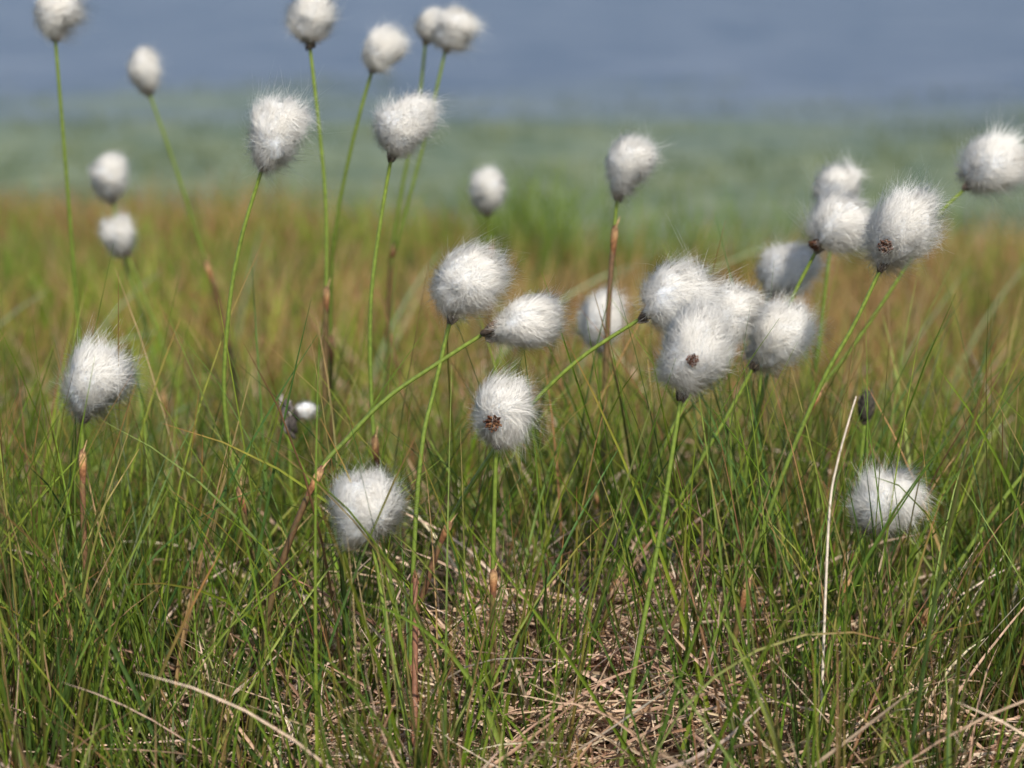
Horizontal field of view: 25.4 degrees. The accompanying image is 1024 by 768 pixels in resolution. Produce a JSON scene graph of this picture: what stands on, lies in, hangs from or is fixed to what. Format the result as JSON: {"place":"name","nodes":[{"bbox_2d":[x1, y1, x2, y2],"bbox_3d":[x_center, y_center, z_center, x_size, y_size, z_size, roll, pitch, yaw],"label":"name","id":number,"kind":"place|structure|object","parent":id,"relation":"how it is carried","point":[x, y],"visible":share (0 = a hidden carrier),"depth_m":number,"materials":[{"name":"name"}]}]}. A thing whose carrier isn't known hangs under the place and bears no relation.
{"place":"outdoors","nodes":[
{"label":"outdoors","id":0,"kind":"place"},
{"bbox_2d":[0,0,1023,267],"bbox_3d":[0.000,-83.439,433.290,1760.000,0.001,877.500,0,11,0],"label":"lake water","id":1,"kind":"structure","parent":0,"point":[596,52],"depth_m":11.84,"materials":[{"name":"blue liquid"}]},
{"bbox_2d":[0,68,1023,265],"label":"water plants","id":2,"kind":"object","parent":1,"relation":"on","point":[99,123],"visible":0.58,"depth_m":8.44,"materials":[{"name":"green plant"}]},
{"bbox_2d":[0,206,1023,767],"bbox_3d":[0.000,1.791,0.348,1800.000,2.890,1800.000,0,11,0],"label":"ground","id":3,"kind":"structure","parent":0,"point":[298,308],"depth_m":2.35,"materials":[{"name":"green plant"}]},
{"bbox_2d":[23,0,104,594],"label":"cottongrass","id":4,"kind":"object","parent":3,"relation":"on","point":[55,18],"visible":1,"depth_m":1.38,"materials":[{"name":"plant"}]},
{"bbox_2d":[53,300,149,739],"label":"cottongrass","id":5,"kind":"object","parent":3,"relation":"on","point":[109,377],"visible":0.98,"depth_m":1.17,"materials":[{"name":"plant"}]},
{"bbox_2d":[83,146,184,518],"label":"cottongrass","id":6,"kind":"object","parent":3,"relation":"on","point":[107,172],"visible":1,"depth_m":1.60,"materials":[{"name":"plant"}]},
{"bbox_2d":[92,200,229,545],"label":"cottongrass","id":7,"kind":"object","parent":3,"relation":"on","point":[118,233],"visible":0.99,"depth_m":1.59,"materials":[{"name":"plant"}]},
{"bbox_2d":[120,42,261,520],"bbox_3d":[-0.227,-0.064,1.632,0.099,0.365,0.033,-5,12,-23],"label":"cottongrass","id":8,"kind":"object","parent":3,"relation":"on","point":[143,69],"visible":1,"depth_m":1.59,"materials":[{"name":"plant"}]},
{"bbox_2d":[222,65,338,713],"bbox_3d":[-0.116,0.008,1.224,0.063,0.366,0.058,8,14,36],"label":"cottongrass","id":9,"kind":"object","parent":3,"relation":"on","point":[278,127],"visible":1,"depth_m":1.19,"materials":[{"name":"plant"}]},
{"bbox_2d":[278,394,321,653],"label":"cottongrass","id":10,"kind":"object","parent":3,"relation":"on","point":[304,409],"visible":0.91,"depth_m":1.33,"materials":[{"name":"plant"}]},
{"bbox_2d":[277,0,350,615],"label":"cottongrass","id":11,"kind":"object","parent":3,"relation":"on","point":[308,21],"visible":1,"depth_m":1.34,"materials":[{"name":"plant"}]},
{"bbox_2d":[328,20,417,584],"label":"cottongrass","id":12,"kind":"object","parent":3,"relation":"on","point":[384,46],"visible":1,"depth_m":1.39,"materials":[{"name":"plant"}]},
{"bbox_2d":[317,437,437,767],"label":"cottongrass","id":13,"kind":"object","parent":3,"relation":"on","point":[352,494],"visible":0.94,"depth_m":1.11,"materials":[{"name":"plant"}]},
{"bbox_2d":[368,65,456,656],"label":"cottongrass","id":14,"kind":"object","parent":3,"relation":"on","point":[402,125],"visible":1,"depth_m":1.24,"materials":[{"name":"plant"}]},
{"bbox_2d":[411,569,418,753],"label":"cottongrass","id":15,"kind":"object","parent":3,"relation":"on","point":[415,581],"visible":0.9,"depth_m":1.12,"materials":[{"name":"plant"}]},
{"bbox_2d":[246,286,588,767],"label":"cottongrass","id":16,"kind":"object","parent":3,"relation":"on","point":[533,322],"visible":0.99,"depth_m":1.13,"materials":[{"name":"plant"}]},
{"bbox_2d":[391,4,448,246],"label":"cottongrass","id":17,"kind":"object","parent":3,"relation":"on","point":[423,21],"visible":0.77,"depth_m":1.48,"materials":[{"name":"plant"}]},
{"bbox_2d":[384,1,492,475],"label":"cottongrass","id":18,"kind":"object","parent":3,"relation":"on","point":[454,29],"visible":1,"depth_m":1.46,"materials":[{"name":"plant"}]},
{"bbox_2d":[465,157,514,487],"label":"cottongrass","id":19,"kind":"object","parent":3,"relation":"on","point":[487,187],"visible":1,"depth_m":1.60,"materials":[{"name":"plant"}]},
{"bbox_2d":[0,146,1023,556],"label":"bog sedge","id":20,"kind":"object","parent":3,"relation":"on","point":[560,264],"visible":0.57,"depth_m":2.41,"materials":[{"name":"green plant"}]},
{"bbox_2d":[0,306,1023,767],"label":"dry straw","id":21,"kind":"object","parent":3,"relation":"on","point":[644,710],"visible":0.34,"depth_m":1.18,"materials":[{"name":"beige plant"}]},
{"bbox_2d":[405,227,532,761],"bbox_3d":[-0.019,0.061,1.149,0.064,0.292,0.070,4,12,21],"label":"cottongrass","id":22,"kind":"object","parent":21,"relation":"on","point":[468,281],"visible":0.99,"depth_m":1.13,"materials":[{"name":"plant"}]},
{"bbox_2d":[462,353,559,762],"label":"cottongrass","id":23,"kind":"object","parent":21,"relation":"on","point":[497,401],"visible":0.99,"depth_m":1.12,"materials":[{"name":"plant"}]},
{"bbox_2d":[383,214,755,724],"bbox_3d":[0.028,0.053,1.179,0.199,0.293,0.067,0,11,0],"label":"cottongrass","id":24,"kind":"object","parent":21,"relation":"on","point":[677,275],"visible":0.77,"depth_m":1.16,"materials":[{"name":"plant"}]},
{"bbox_2d":[586,274,783,701],"bbox_3d":[0.091,0.065,1.197,0.105,0.256,0.053,-4,12,-21],"label":"cottongrass","id":25,"kind":"object","parent":21,"relation":"on","point":[742,312],"visible":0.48,"depth_m":1.18,"materials":[{"name":"plant"}]},
{"bbox_2d":[621,279,837,681],"bbox_3d":[0.118,0.060,1.247,0.121,0.247,0.060,2,11,12],"label":"cottongrass","id":26,"kind":"object","parent":21,"relation":"on","point":[788,336],"visible":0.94,"depth_m":1.21,"materials":[{"name":"plant"}]},
{"bbox_2d":[744,227,836,573],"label":"cottongrass","id":27,"kind":"object","parent":21,"relation":"on","point":[789,262],"visible":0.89,"depth_m":1.30,"materials":[{"name":"plant"}]},
{"bbox_2d":[710,151,960,744],"bbox_3d":[0.168,0.043,1.138,0.120,0.324,0.066,-5,12,-23],"label":"cottongrass","id":28,"kind":"object","parent":21,"relation":"on","point":[901,225],"visible":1,"depth_m":1.12,"materials":[{"name":"plant"}]},
{"bbox_2d":[818,396,856,745],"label":"dry grass stalk","id":29,"kind":"object","parent":21,"relation":"on","point":[825,585],"visible":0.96,"depth_m":1.08,"materials":[{"name":"plant"}]},
{"bbox_2d":[566,281,638,560],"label":"cottongrass","id":30,"kind":"object","parent":3,"relation":"on","point":[590,310],"visible":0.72,"depth_m":1.36,"materials":[{"name":"plant"}]},
{"bbox_2d":[597,119,681,568],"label":"cottongrass","id":31,"kind":"object","parent":3,"relation":"on","point":[629,164],"visible":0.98,"depth_m":1.30,"materials":[{"name":"plant"}]},
{"bbox_2d":[618,280,750,767],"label":"cottongrass","id":32,"kind":"object","parent":3,"relation":"on","point":[694,346],"visible":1,"depth_m":1.09,"materials":[{"name":"plant"}]},
{"bbox_2d":[733,168,875,617],"bbox_3d":[0.176,0.024,1.281,0.094,0.303,0.058,4,12,21],"label":"cottongrass","id":33,"kind":"object","parent":3,"relation":"on","point":[836,223],"visible":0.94,"depth_m":1.25,"materials":[{"name":"plant"}]},
{"bbox_2d":[798,150,881,596],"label":"cottongrass","id":34,"kind":"object","parent":3,"relation":"on","point":[828,177],"visible":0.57,"depth_m":1.35,"materials":[{"name":"plant"}]},
{"bbox_2d":[848,387,874,615],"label":"cottongrass","id":35,"kind":"object","parent":3,"relation":"on","point":[862,400],"visible":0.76,"depth_m":1.30,"materials":[{"name":"plant"}]},
{"bbox_2d":[817,446,945,717],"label":"cottongrass","id":36,"kind":"object","parent":3,"relation":"on","point":[860,501],"visible":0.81,"depth_m":1.16,"materials":[{"name":"plant"}]},
{"bbox_2d":[766,104,1023,609],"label":"cottongrass","id":37,"kind":"object","parent":3,"relation":"on","point":[991,163],"visible":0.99,"depth_m":1.29,"materials":[{"name":"plant"}]},
{"bbox_2d":[896,474,1023,690],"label":"grass blade","id":38,"kind":"object","parent":3,"relation":"on","point":[963,555],"visible":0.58,"depth_m":1.19,"materials":[{"name":"plant"}]}
]}

